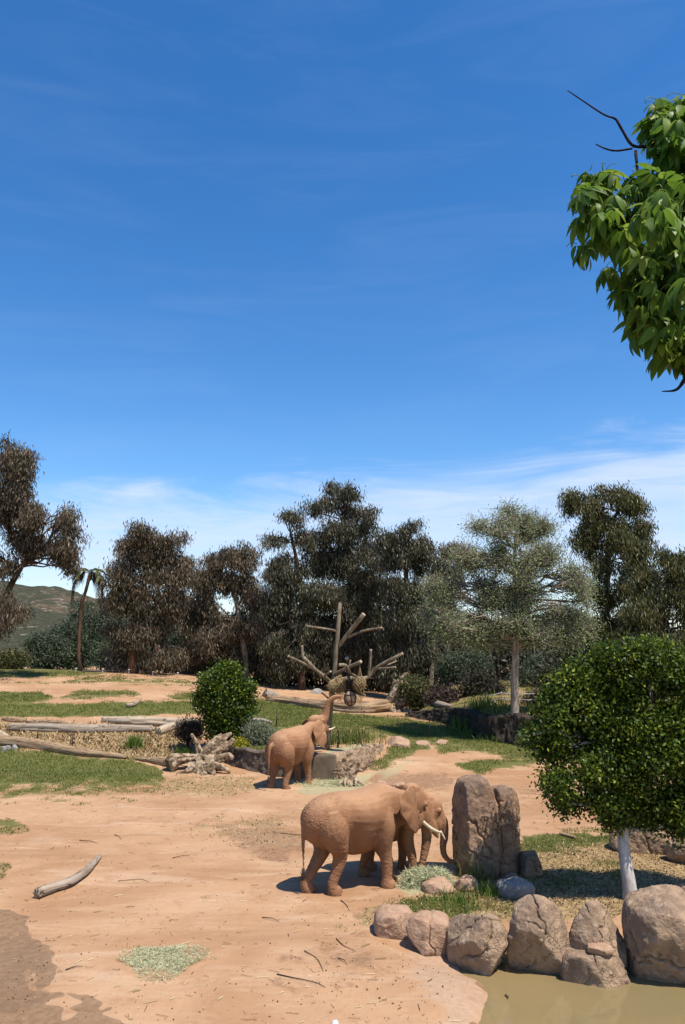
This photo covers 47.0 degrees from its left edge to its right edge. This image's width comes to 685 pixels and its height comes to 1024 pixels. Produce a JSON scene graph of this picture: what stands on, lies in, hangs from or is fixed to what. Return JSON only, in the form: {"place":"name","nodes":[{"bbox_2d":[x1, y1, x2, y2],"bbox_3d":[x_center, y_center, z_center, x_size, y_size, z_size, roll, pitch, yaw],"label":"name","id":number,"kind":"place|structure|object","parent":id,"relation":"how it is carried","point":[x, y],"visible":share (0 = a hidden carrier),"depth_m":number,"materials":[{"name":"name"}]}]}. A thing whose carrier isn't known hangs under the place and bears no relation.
{"place":"outdoors","nodes":[
{"label":"outdoors","id":0,"kind":"place"},
{"bbox_2d":[0,581,565,666],"bbox_3d":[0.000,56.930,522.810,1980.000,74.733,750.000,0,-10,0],"label":"hill","id":1,"kind":"structure","parent":0,"point":[47,603],"depth_m":340.71,"materials":[{"name":"green plant"}]},
{"bbox_2d":[0,666,684,1023],"bbox_3d":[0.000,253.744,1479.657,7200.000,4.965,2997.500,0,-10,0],"label":"ground","id":2,"kind":"structure","parent":0,"point":[183,905],"depth_m":18.61,"materials":[{"name":"brown soil"}]},
{"bbox_2d":[1,716,26,721],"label":"fallen log","id":3,"kind":"object","parent":2,"relation":"on","point":[10,719],"visible":0.97,"depth_m":41.71,"materials":[{"name":"wood"}]},
{"bbox_2d":[0,643,37,669],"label":"shrub","id":4,"kind":"object","parent":2,"relation":"on","point":[13,659],"visible":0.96,"depth_m":62.42,"materials":[{"name":"green plant"}]},
{"bbox_2d":[26,719,67,723],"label":"fallen log","id":5,"kind":"object","parent":2,"relation":"on","point":[42,721],"visible":0.59,"depth_m":41.26,"materials":[{"name":"wood"}]},
{"bbox_2d":[0,429,98,642],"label":"eucalyptus tree","id":6,"kind":"object","parent":2,"relation":"on","point":[22,515],"visible":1,"depth_m":56.96,"materials":[{"name":"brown plant"}]},
{"bbox_2d":[18,628,82,669],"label":"shrub","id":7,"kind":"object","parent":2,"relation":"on","point":[52,652],"visible":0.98,"depth_m":71.67,"materials":[{"name":"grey plant"}]},
{"bbox_2d":[0,735,127,758],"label":"fallen log","id":8,"kind":"object","parent":2,"relation":"on","point":[30,743],"visible":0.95,"depth_m":36.50,"materials":[{"name":"wood"}]},
{"bbox_2d":[33,854,101,898],"bbox_3d":[-6.470,8.824,19.220,0.526,0.278,3.290,-2,-10,9],"label":"fallen branch","id":9,"kind":"object","parent":2,"relation":"on","point":[52,887],"visible":1,"depth_m":18.35,"materials":[{"name":"wood"}]},
{"bbox_2d":[44,615,97,669],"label":"shrub","id":10,"kind":"object","parent":2,"relation":"on","point":[71,633],"visible":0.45,"depth_m":74.37,"materials":[{"name":"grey plant"}]},
{"bbox_2d":[7,723,152,732],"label":"fallen log","id":11,"kind":"object","parent":2,"relation":"on","point":[60,727],"visible":0.88,"depth_m":40.04,"materials":[{"name":"wood"}]},
{"bbox_2d":[69,568,107,670],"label":"palm tree","id":12,"kind":"object","parent":2,"relation":"on","point":[94,578],"visible":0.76,"depth_m":63.52,"materials":[{"name":"green plant"}]},
{"bbox_2d":[62,596,125,668],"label":"shrub","id":13,"kind":"object","parent":2,"relation":"on","point":[94,621],"visible":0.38,"depth_m":76.67,"materials":[{"name":"green plant"}]},
{"bbox_2d":[88,635,145,670],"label":"shrub","id":14,"kind":"object","parent":2,"relation":"on","point":[99,652],"visible":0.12,"depth_m":72.06,"materials":[{"name":"green plant"}]},
{"bbox_2d":[75,668,188,676],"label":"wire fence","id":15,"kind":"object","parent":2,"relation":"on","point":[128,671],"visible":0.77,"depth_m":60.40,"materials":[{"name":"grey metal"}]},
{"bbox_2d":[126,699,141,706],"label":"branch on ground","id":16,"kind":"object","parent":2,"relation":"on","point":[133,704],"visible":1,"depth_m":45.44,"materials":[{"name":"wood"}]},
{"bbox_2d":[118,730,150,749],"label":"grass tuft","id":17,"kind":"object","parent":2,"relation":"on","point":[134,741],"visible":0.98,"depth_m":37.56,"materials":[{"name":"plant"}]},
{"bbox_2d":[95,517,201,675],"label":"eucalyptus tree","id":18,"kind":"object","parent":2,"relation":"on","point":[151,622],"visible":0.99,"depth_m":61.56,"materials":[{"name":"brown plant"}]},
{"bbox_2d":[134,757,165,766],"bbox_3d":[-8.445,10.990,34.752,2.003,0.500,0.451,-4,-10,22],"label":"fallen log","id":19,"kind":"object","parent":2,"relation":"on","point":[160,761],"visible":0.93,"depth_m":34.59,"materials":[{"name":"wood"}]},
{"bbox_2d":[101,716,201,725],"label":"fallen log","id":20,"kind":"object","parent":2,"relation":"on","point":[144,720],"visible":0.66,"depth_m":41.27,"materials":[{"name":"wood"}]},
{"bbox_2d":[116,943,210,981],"bbox_3d":[-3.270,8.013,14.036,1.725,0.219,1.686,0,-10,0],"label":"hay patch","id":21,"kind":"object","parent":2,"relation":"on","point":[181,966],"visible":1,"depth_m":14.12,"materials":[{"name":"plant"}]},
{"bbox_2d":[155,721,176,734],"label":"log stub","id":22,"kind":"object","parent":2,"relation":"on","point":[161,729],"visible":0.85,"depth_m":40.18,"materials":[{"name":"wood"}]},
{"bbox_2d":[159,624,183,673],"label":"shrub","id":23,"kind":"object","parent":2,"relation":"on","point":[175,638],"visible":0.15,"depth_m":73.62,"materials":[{"name":"green plant"}]},
{"bbox_2d":[168,745,194,754],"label":"grass tuft","id":24,"kind":"object","parent":2,"relation":"on","point":[184,750],"visible":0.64,"depth_m":36.49,"materials":[{"name":"plant"}]},
{"bbox_2d":[166,712,204,749],"bbox_3d":[-7.393,10.487,37.576,2.085,1.898,1.962,0,-10,0],"label":"dead bush","id":25,"kind":"object","parent":2,"relation":"on","point":[188,727],"visible":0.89,"depth_m":37.35,"materials":[{"name":"plant"}]},
{"bbox_2d":[165,732,234,774],"bbox_3d":[-6.135,10.574,33.797,2.950,2.054,1.566,0,-10,0],"label":"driftwood stump","id":26,"kind":"object","parent":2,"relation":"on","point":[210,756],"visible":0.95,"depth_m":33.84,"materials":[{"name":"wood"}]},
{"bbox_2d":[175,583,227,674],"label":"eucalyptus tree","id":27,"kind":"object","parent":2,"relation":"on","point":[184,632],"visible":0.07,"depth_m":69.96,"materials":[{"name":"brown plant"}]},
{"bbox_2d":[189,657,264,742],"bbox_3d":[-5.456,9.273,36.851,3.619,4.972,2.804,0,-10,0],"label":"round bush","id":28,"kind":"object","parent":2,"relation":"on","point":[223,701],"visible":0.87,"depth_m":36.55,"materials":[{"name":"green plant"}]},
{"bbox_2d":[174,538,285,681],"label":"eucalyptus tree","id":29,"kind":"object","parent":2,"relation":"on","point":[210,633],"visible":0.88,"depth_m":65.03,"materials":[{"name":"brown plant"}]},
{"bbox_2d":[233,734,251,747],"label":"flowering bush","id":30,"kind":"object","parent":2,"relation":"on","point":[239,742],"visible":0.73,"depth_m":35.12,"materials":[{"name":"yellow plant"}]},
{"bbox_2d":[238,713,278,745],"bbox_3d":[-3.745,10.393,36.197,2.670,2.344,2.512,0,-10,0],"label":"sage bush","id":31,"kind":"object","parent":2,"relation":"on","point":[260,733],"visible":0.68,"depth_m":35.81,"materials":[{"name":"green plant"}]},
{"bbox_2d":[253,718,272,722],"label":"fallen log","id":32,"kind":"object","parent":2,"relation":"on","point":[267,720],"visible":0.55,"depth_m":43.81,"materials":[{"name":"wood"}]},
{"bbox_2d":[245,566,294,682],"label":"eucalyptus tree","id":33,"kind":"object","parent":2,"relation":"on","point":[267,581],"visible":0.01,"depth_m":71.74,"materials":[{"name":"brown plant"}]},
{"bbox_2d":[262,689,279,697],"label":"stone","id":34,"kind":"object","parent":2,"relation":"on","point":[266,692],"visible":0.6,"depth_m":56.12,"materials":[{"name":"stone"}]},
{"bbox_2d":[254,505,333,690],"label":"eucalyptus tree","id":35,"kind":"object","parent":2,"relation":"on","point":[294,635],"visible":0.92,"depth_m":62.16,"materials":[{"name":"green plant"}]},
{"bbox_2d":[277,973,324,986],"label":"twig","id":36,"kind":"object","parent":2,"relation":"on","point":[297,978],"visible":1,"depth_m":13.44,"materials":[{"name":"wood"}]},
{"bbox_2d":[265,695,341,788],"bbox_3d":[-1.789,9.328,32.148,1.646,3.531,4.017,-7,-12,35],"label":"elephant","id":37,"kind":"object","parent":2,"relation":"on","point":[289,750],"visible":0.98,"depth_m":31.34},
{"bbox_2d":[224,743,384,779],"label":"retaining wall","id":38,"kind":"structure","parent":2,"relation":"on","point":[255,760],"depth_m":33.83,"materials":[{"name":"stone"}]},
{"bbox_2d":[309,688,323,693],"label":"white stone","id":39,"kind":"object","parent":2,"relation":"on","point":[317,691],"visible":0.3,"depth_m":60.41,"materials":[{"name":"stone"}]},
{"bbox_2d":[277,777,370,786],"bbox_3d":[-0.589,10.970,32.014,4.195,0.423,1.904,0,-10,0],"label":"hay spill","id":40,"kind":"object","parent":2,"relation":"on","point":[323,784],"visible":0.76,"depth_m":31.70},
{"bbox_2d":[0,781,673,1023],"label":"dirt debris","id":41,"kind":"object","parent":2,"relation":"on","point":[237,932],"visible":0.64,"depth_m":15.04,"materials":[{"name":"soil"}]},
{"bbox_2d":[0,669,676,987],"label":"grass","id":42,"kind":"structure","parent":2,"relation":"on","point":[339,721],"depth_m":38.74,"materials":[{"name":"green plant"}]},
{"bbox_2d":[267,672,413,712],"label":"fallen tree","id":43,"kind":"object","parent":2,"relation":"on","point":[387,704],"visible":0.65,"depth_m":52.25,"materials":[{"name":"wood"}]},
{"bbox_2d":[291,477,392,693],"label":"eucalyptus tree","id":44,"kind":"object","parent":2,"relation":"on","point":[356,592],"visible":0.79,"depth_m":63.87,"materials":[{"name":"green plant"}]},
{"bbox_2d":[0,698,684,934],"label":"leaf litter","id":45,"kind":"object","parent":2,"relation":"on","point":[155,749],"visible":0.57,"depth_m":22.26,"materials":[{"name":"plant"}]},
{"bbox_2d":[287,601,403,749],"bbox_3d":[0.231,7.156,34.554,5.384,6.562,2.033,4,-11,-24],"label":"feeding pole","id":46,"kind":"object","parent":2,"relation":"on","point":[337,646],"visible":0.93,"depth_m":34.92,"materials":[{"name":"brown wood"}]},
{"bbox_2d":[326,678,336,701],"bbox_3d":[-0.457,7.742,34.221,0.659,1.094,0.602,-8,-13,41],"label":"hay net","id":47,"kind":"object","parent":46,"relation":"hanging from","point":[332,685],"visible":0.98,"depth_m":34.14,"materials":[{"name":"fabric"}]},
{"bbox_2d":[332,673,346,703],"bbox_3d":[-0.133,7.720,34.405,0.809,1.369,0.794,0,-10,0],"label":"hay net","id":48,"kind":"object","parent":46,"relation":"hanging from","point":[341,683],"visible":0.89,"depth_m":34.31,"materials":[{"name":"fabric"}]},
{"bbox_2d":[343,671,356,705],"bbox_3d":[0.332,7.591,34.238,0.580,1.669,0.582,0,-10,0],"label":"caged ball","id":49,"kind":"object","parent":46,"relation":"hanging from","point":[349,697],"visible":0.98,"depth_m":34.02,"materials":[{"name":"metal"}]},
{"bbox_2d":[352,665,366,710],"bbox_3d":[0.737,7.610,34.001,0.767,2.007,0.757,0,-10,0],"label":"hay net","id":50,"kind":"object","parent":46,"relation":"hanging from","point":[359,683],"visible":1,"depth_m":33.90,"materials":[{"name":"fabric"}]},
{"bbox_2d":[330,762,363,786],"bbox_3d":[0.185,10.591,31.758,1.364,0.978,0.679,0,-10,0],"label":"root ball","id":51,"kind":"object","parent":2,"relation":"on","point":[350,779],"visible":1,"depth_m":31.70,"materials":[{"name":"wood"}]},
{"bbox_2d":[314,730,386,761],"bbox_3d":[-0.315,10.964,36.906,4.658,1.550,4.197,-9,-13,42],"label":"grass tuft","id":52,"kind":"object","parent":2,"relation":"on","point":[345,738],"visible":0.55,"depth_m":36.39,"materials":[{"name":"plant"}]},
{"bbox_2d":[331,722,397,748],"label":"grass tuft","id":53,"kind":"object","parent":2,"relation":"on","point":[342,729],"visible":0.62,"depth_m":40.07,"materials":[{"name":"plant"}]},
{"bbox_2d":[297,782,442,896],"bbox_3d":[0.693,7.703,18.824,3.853,2.306,1.496,5,-11,-27],"label":"elephant","id":54,"kind":"object","parent":2,"relation":"on","point":[340,826],"visible":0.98,"depth_m":18.29},
{"bbox_2d":[355,555,400,691],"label":"eucalyptus tree","id":55,"kind":"object","parent":2,"relation":"on","point":[379,604],"visible":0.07,"depth_m":71.01,"materials":[{"name":"green plant"}]},
{"bbox_2d":[375,779,386,783],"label":"white stone","id":56,"kind":"object","parent":2,"relation":"on","point":[381,781],"visible":0.35,"depth_m":31.00,"materials":[{"name":"stone"}]},
{"bbox_2d":[373,904,413,939],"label":"boulder","id":57,"kind":"object","parent":2,"relation":"on","point":[390,921],"visible":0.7,"depth_m":15.40,"materials":[{"name":"stone"}]},
{"bbox_2d":[391,782,404,786],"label":"white stone","id":58,"kind":"object","parent":2,"relation":"on","point":[397,784],"visible":0.43,"depth_m":31.01,"materials":[{"name":"stone"}]},
{"bbox_2d":[386,736,410,747],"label":"flat rock","id":59,"kind":"object","parent":2,"relation":"on","point":[399,741],"visible":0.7,"depth_m":39.48,"materials":[{"name":"stone"}]},
{"bbox_2d":[366,516,444,690],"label":"eucalyptus tree","id":60,"kind":"object","parent":2,"relation":"on","point":[398,636],"visible":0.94,"depth_m":61.00,"materials":[{"name":"green plant"}]},
{"bbox_2d":[358,791,454,876],"bbox_3d":[1.368,8.015,19.877,3.248,2.040,1.198,0,-10,-2],"label":"elephant","id":61,"kind":"object","parent":2,"relation":"on","point":[403,838],"visible":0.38,"depth_m":19.73},
{"bbox_2d":[391,669,439,710],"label":"shrub","id":62,"kind":"object","parent":2,"relation":"on","point":[412,688],"visible":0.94,"depth_m":52.14,"materials":[{"name":"green plant"}]},
{"bbox_2d":[415,740,429,745],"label":"flat rock","id":63,"kind":"object","parent":2,"relation":"on","point":[421,742],"visible":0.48,"depth_m":40.31,"materials":[{"name":"stone"}]},
{"bbox_2d":[393,863,458,889],"bbox_3d":[1.991,8.752,18.751,1.707,0.803,1.295,0,-10,0],"label":"hay heap","id":64,"kind":"object","parent":2,"relation":"on","point":[414,877],"visible":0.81,"depth_m":18.56,"materials":[{"name":"plant"}]},
{"bbox_2d":[406,910,448,955],"bbox_3d":[1.664,8.105,15.079,0.911,0.788,0.732,0,-10,0],"label":"boulder","id":65,"kind":"object","parent":2,"relation":"on","point":[426,931],"visible":0.84,"depth_m":14.84,"materials":[{"name":"stone"}]},
{"bbox_2d":[176,612,680,692],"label":"woodland","id":66,"kind":"object","parent":2,"relation":"on","point":[501,663],"visible":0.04,"depth_m":68.44,"materials":[{"name":"green plant"}]},
{"bbox_2d":[421,876,454,894],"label":"flat stone","id":67,"kind":"object","parent":2,"relation":"on","point":[430,885],"visible":0.77,"depth_m":18.07,"materials":[{"name":"stone"}]},
{"bbox_2d":[427,700,451,707],"bbox_3d":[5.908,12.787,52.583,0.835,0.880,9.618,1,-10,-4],"label":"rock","id":68,"kind":"object","parent":2,"relation":"on","point":[437,703],"visible":0.56,"depth_m":48.34,"materials":[{"name":"stone"}]},
{"bbox_2d":[420,677,464,707],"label":"shrub","id":69,"kind":"object","parent":2,"relation":"on","point":[446,693],"visible":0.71,"depth_m":49.94,"materials":[{"name":"plant"}]},
{"bbox_2d":[436,739,448,743],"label":"flat rock","id":70,"kind":"object","parent":2,"relation":"on","point":[440,741],"visible":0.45,"depth_m":40.74,"materials":[{"name":"stone"}]},
{"bbox_2d":[415,538,471,684],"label":"eucalyptus tree","id":71,"kind":"object","parent":2,"relation":"on","point":[444,566],"visible":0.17,"depth_m":65.53,"materials":[{"name":"green plant"}]},
{"bbox_2d":[420,881,504,913],"bbox_3d":[2.754,8.531,17.509,2.046,0.335,2.250,0,-10,0],"label":"grass tuft","id":72,"kind":"object","parent":2,"relation":"on","point":[461,898],"visible":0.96,"depth_m":17.49,"materials":[{"name":"plant"}]},
{"bbox_2d":[430,643,496,684],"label":"shrub","id":73,"kind":"object","parent":2,"relation":"on","point":[450,667],"visible":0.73,"depth_m":58.21,"materials":[{"name":"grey plant"}]},
{"bbox_2d":[454,874,476,891],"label":"flat stone","id":74,"kind":"object","parent":2,"relation":"on","point":[465,880],"visible":0.74,"depth_m":18.20,"materials":[{"name":"stone"}]},
{"bbox_2d":[444,848,495,886],"bbox_3d":[2.992,8.552,19.074,1.509,0.802,1.400,-4,-10,22],"label":"grass tuft","id":75,"kind":"object","parent":2,"relation":"on","point":[482,870],"visible":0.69,"depth_m":18.95,"materials":[{"name":"plant"}]},
{"bbox_2d":[451,774,500,879],"bbox_3d":[3.339,7.960,19.715,1.154,2.675,1.102,0,-10,0],"label":"standing rock","id":76,"kind":"object","parent":2,"relation":"on","point":[475,820],"visible":0.85,"depth_m":19.36,"materials":[{"name":"stone"}]},
{"bbox_2d":[446,913,508,975],"bbox_3d":[2.511,8.094,14.620,1.133,1.274,1.141,0,-10,0],"label":"boulder","id":77,"kind":"object","parent":2,"relation":"on","point":[478,943],"visible":0.89,"depth_m":14.30,"materials":[{"name":"beige stone"}]},
{"bbox_2d":[445,664,510,697],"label":"shrub","id":78,"kind":"object","parent":2,"relation":"on","point":[473,684],"visible":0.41,"depth_m":50.35,"materials":[{"name":"green plant"}]},
{"bbox_2d":[470,874,503,899],"bbox_3d":[3.377,8.529,17.937,1.078,0.441,1.010,-5,-11,28],"label":"grass tuft","id":79,"kind":"object","parent":2,"relation":"on","point":[485,891],"visible":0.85,"depth_m":17.91,"materials":[{"name":"plant"}]},
{"bbox_2d":[405,707,577,754],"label":"earth bank","id":80,"kind":"structure","parent":2,"relation":"on","point":[495,726],"depth_m":42.62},
{"bbox_2d":[439,690,510,736],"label":"grass tuft","id":81,"kind":"object","parent":80,"relation":"on","point":[473,703],"visible":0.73,"depth_m":44.84,"materials":[{"name":"plant"}]},
{"bbox_2d":[454,700,528,743],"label":"grass tuft","id":82,"kind":"object","parent":2,"relation":"on","point":[505,707],"visible":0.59,"depth_m":43.07,"materials":[{"name":"plant"}]},
{"bbox_2d":[491,785,520,876],"bbox_3d":[4.081,8.126,19.923,0.894,2.340,0.930,0,-10,0],"label":"standing rock","id":83,"kind":"object","parent":2,"relation":"on","point":[506,798],"visible":0.53,"depth_m":19.60,"materials":[{"name":"stone"}]},
{"bbox_2d":[404,496,613,717],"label":"pale tree","id":84,"kind":"object","parent":2,"relation":"on","point":[567,626],"visible":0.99,"depth_m":42.30,"materials":[{"name":"green plant"}]},
{"bbox_2d":[502,872,516,878],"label":"stone","id":85,"kind":"object","parent":2,"relation":"on","point":[508,875],"visible":0.42,"depth_m":18.90,"materials":[{"name":"stone"}]},
{"bbox_2d":[485,691,535,704],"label":"rope fence","id":86,"kind":"object","parent":2,"relation":"on","point":[521,693],"visible":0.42,"depth_m":45.34,"materials":[{"name":"brown wood"}]},
{"bbox_2d":[496,876,534,899],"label":"boulder","id":87,"kind":"object","parent":2,"relation":"on","point":[516,887],"visible":0.86,"depth_m":17.72,"materials":[{"name":"stone"}]},
{"bbox_2d":[519,850,542,877],"bbox_3d":[4.670,8.746,19.558,0.549,0.634,0.530,0,-10,0],"label":"rock stub","id":88,"kind":"object","parent":2,"relation":"on","point":[530,865],"visible":0.98,"depth_m":19.35,"materials":[{"name":"stone"}]},
{"bbox_2d":[519,682,543,704],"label":"shrub","id":89,"kind":"object","parent":2,"relation":"on","point":[532,696],"visible":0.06,"depth_m":45.80,"materials":[{"name":"plant"}]},
{"bbox_2d":[504,647,559,686],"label":"shrub","id":90,"kind":"object","parent":2,"relation":"on","point":[525,672],"visible":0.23,"depth_m":54.54,"materials":[{"name":"green plant"}]},
{"bbox_2d":[529,654,561,688],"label":"shrub","id":91,"kind":"object","parent":2,"relation":"on","point":[548,670],"visible":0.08,"depth_m":53.22,"materials":[{"name":"green plant"}]},
{"bbox_2d":[559,832,576,839],"bbox_3d":[6.671,9.569,23.298,0.103,0.132,0.602,7,-12,-34],"label":"stick","id":92,"kind":"object","parent":2,"relation":"on","point":[568,835],"visible":1,"depth_m":23.26,"materials":[{"name":"wood"}]},
{"bbox_2d":[508,630,684,899],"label":"glossy tree","id":93,"kind":"object","parent":2,"relation":"on","point":[624,741],"visible":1,"depth_m":17.80,"materials":[{"name":"green plant"}]},
{"bbox_2d":[555,480,662,658],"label":"eucalyptus tree","id":94,"kind":"object","parent":2,"relation":"on","point":[633,546],"visible":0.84,"depth_m":57.86,"materials":[{"name":"green plant"}]},
{"bbox_2d":[566,90,684,391],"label":"palmate tree","id":95,"kind":"object","parent":2,"relation":"on","point":[647,294],"visible":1,"depth_m":4.79,"materials":[{"name":"green plant"}]},
{"bbox_2d":[609,827,675,854],"bbox_3d":[8.419,9.126,21.904,1.923,0.990,1.191,-3,-10,17],"label":"boulder","id":96,"kind":"object","parent":2,"relation":"on","point":[641,844],"visible":0.3,"depth_m":21.39,"materials":[{"name":"stone"}]},
{"bbox_2d":[610,589,674,624],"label":"eucalyptus tree","id":97,"kind":"object","parent":2,"relation":"on","point":[617,613],"visible":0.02,"depth_m":65.13,"materials":[{"name":"green plant"}]},
{"bbox_2d":[607,544,684,653],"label":"eucalyptus tree","id":98,"kind":"object","parent":2,"relation":"on","point":[641,615],"visible":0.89,"depth_m":53.03,"materials":[{"name":"green plant"}]},
{"bbox_2d":[621,884,684,983],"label":"boulder","id":99,"kind":"object","parent":2,"relation":"on","point":[653,921],"visible":0.88,"depth_m":13.86,"materials":[{"name":"brown stone"}]},
{"bbox_2d":[664,839,684,863],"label":"boulder","id":100,"kind":"object","parent":2,"relation":"on","point":[674,855],"visible":0.62,"depth_m":20.52,"materials":[{"name":"stone"}]},
{"bbox_2d":[677,883,684,890],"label":"stone","id":101,"kind":"object","parent":2,"relation":"on","point":[682,885],"visible":0.26,"depth_m":17.80,"materials":[{"name":"stone"}]},
{"bbox_2d":[0,0,684,629],"label":"sky","id":102,"kind":"structure","parent":0,"point":[255,255],"materials":[{"name":"blue"}]},
{"bbox_2d":[459,951,684,1023],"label":"pond water","id":103,"kind":"structure","parent":0,"point":[538,998],"depth_m":13.14,"materials":[{"name":"beige liquid"}]},
{"bbox_2d":[506,894,569,974],"bbox_3d":[3.573,7.897,14.495,1.164,1.607,0.944,0,-10,0],"label":"boulder","id":104,"kind":"object","parent":103,"relation":"in","point":[538,937],"visible":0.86,"depth_m":14.25,"materials":[{"name":"brown stone"}]},
{"bbox_2d":[560,947,629,987],"bbox_3d":[4.472,8.199,14.042,1.182,0.754,0.908,0,-10,0],"label":"boulder","id":105,"kind":"object","parent":103,"relation":"in","point":[584,967],"visible":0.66,"depth_m":13.78,"materials":[{"name":"stone"}]},
{"bbox_2d":[568,900,627,968],"bbox_3d":[4.633,7.915,14.424,1.117,1.487,0.835,0,-10,0],"label":"boulder","id":106,"kind":"object","parent":105,"relation":"on","point":[593,921],"visible":0.55,"depth_m":14.29,"materials":[{"name":"stone"}]},
{"bbox_2d":[587,942,613,955],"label":"stone","id":107,"kind":"object","parent":105,"relation":"on","point":[602,949],"visible":1,"depth_m":13.89,"materials":[{"name":"stone"}]}
]}

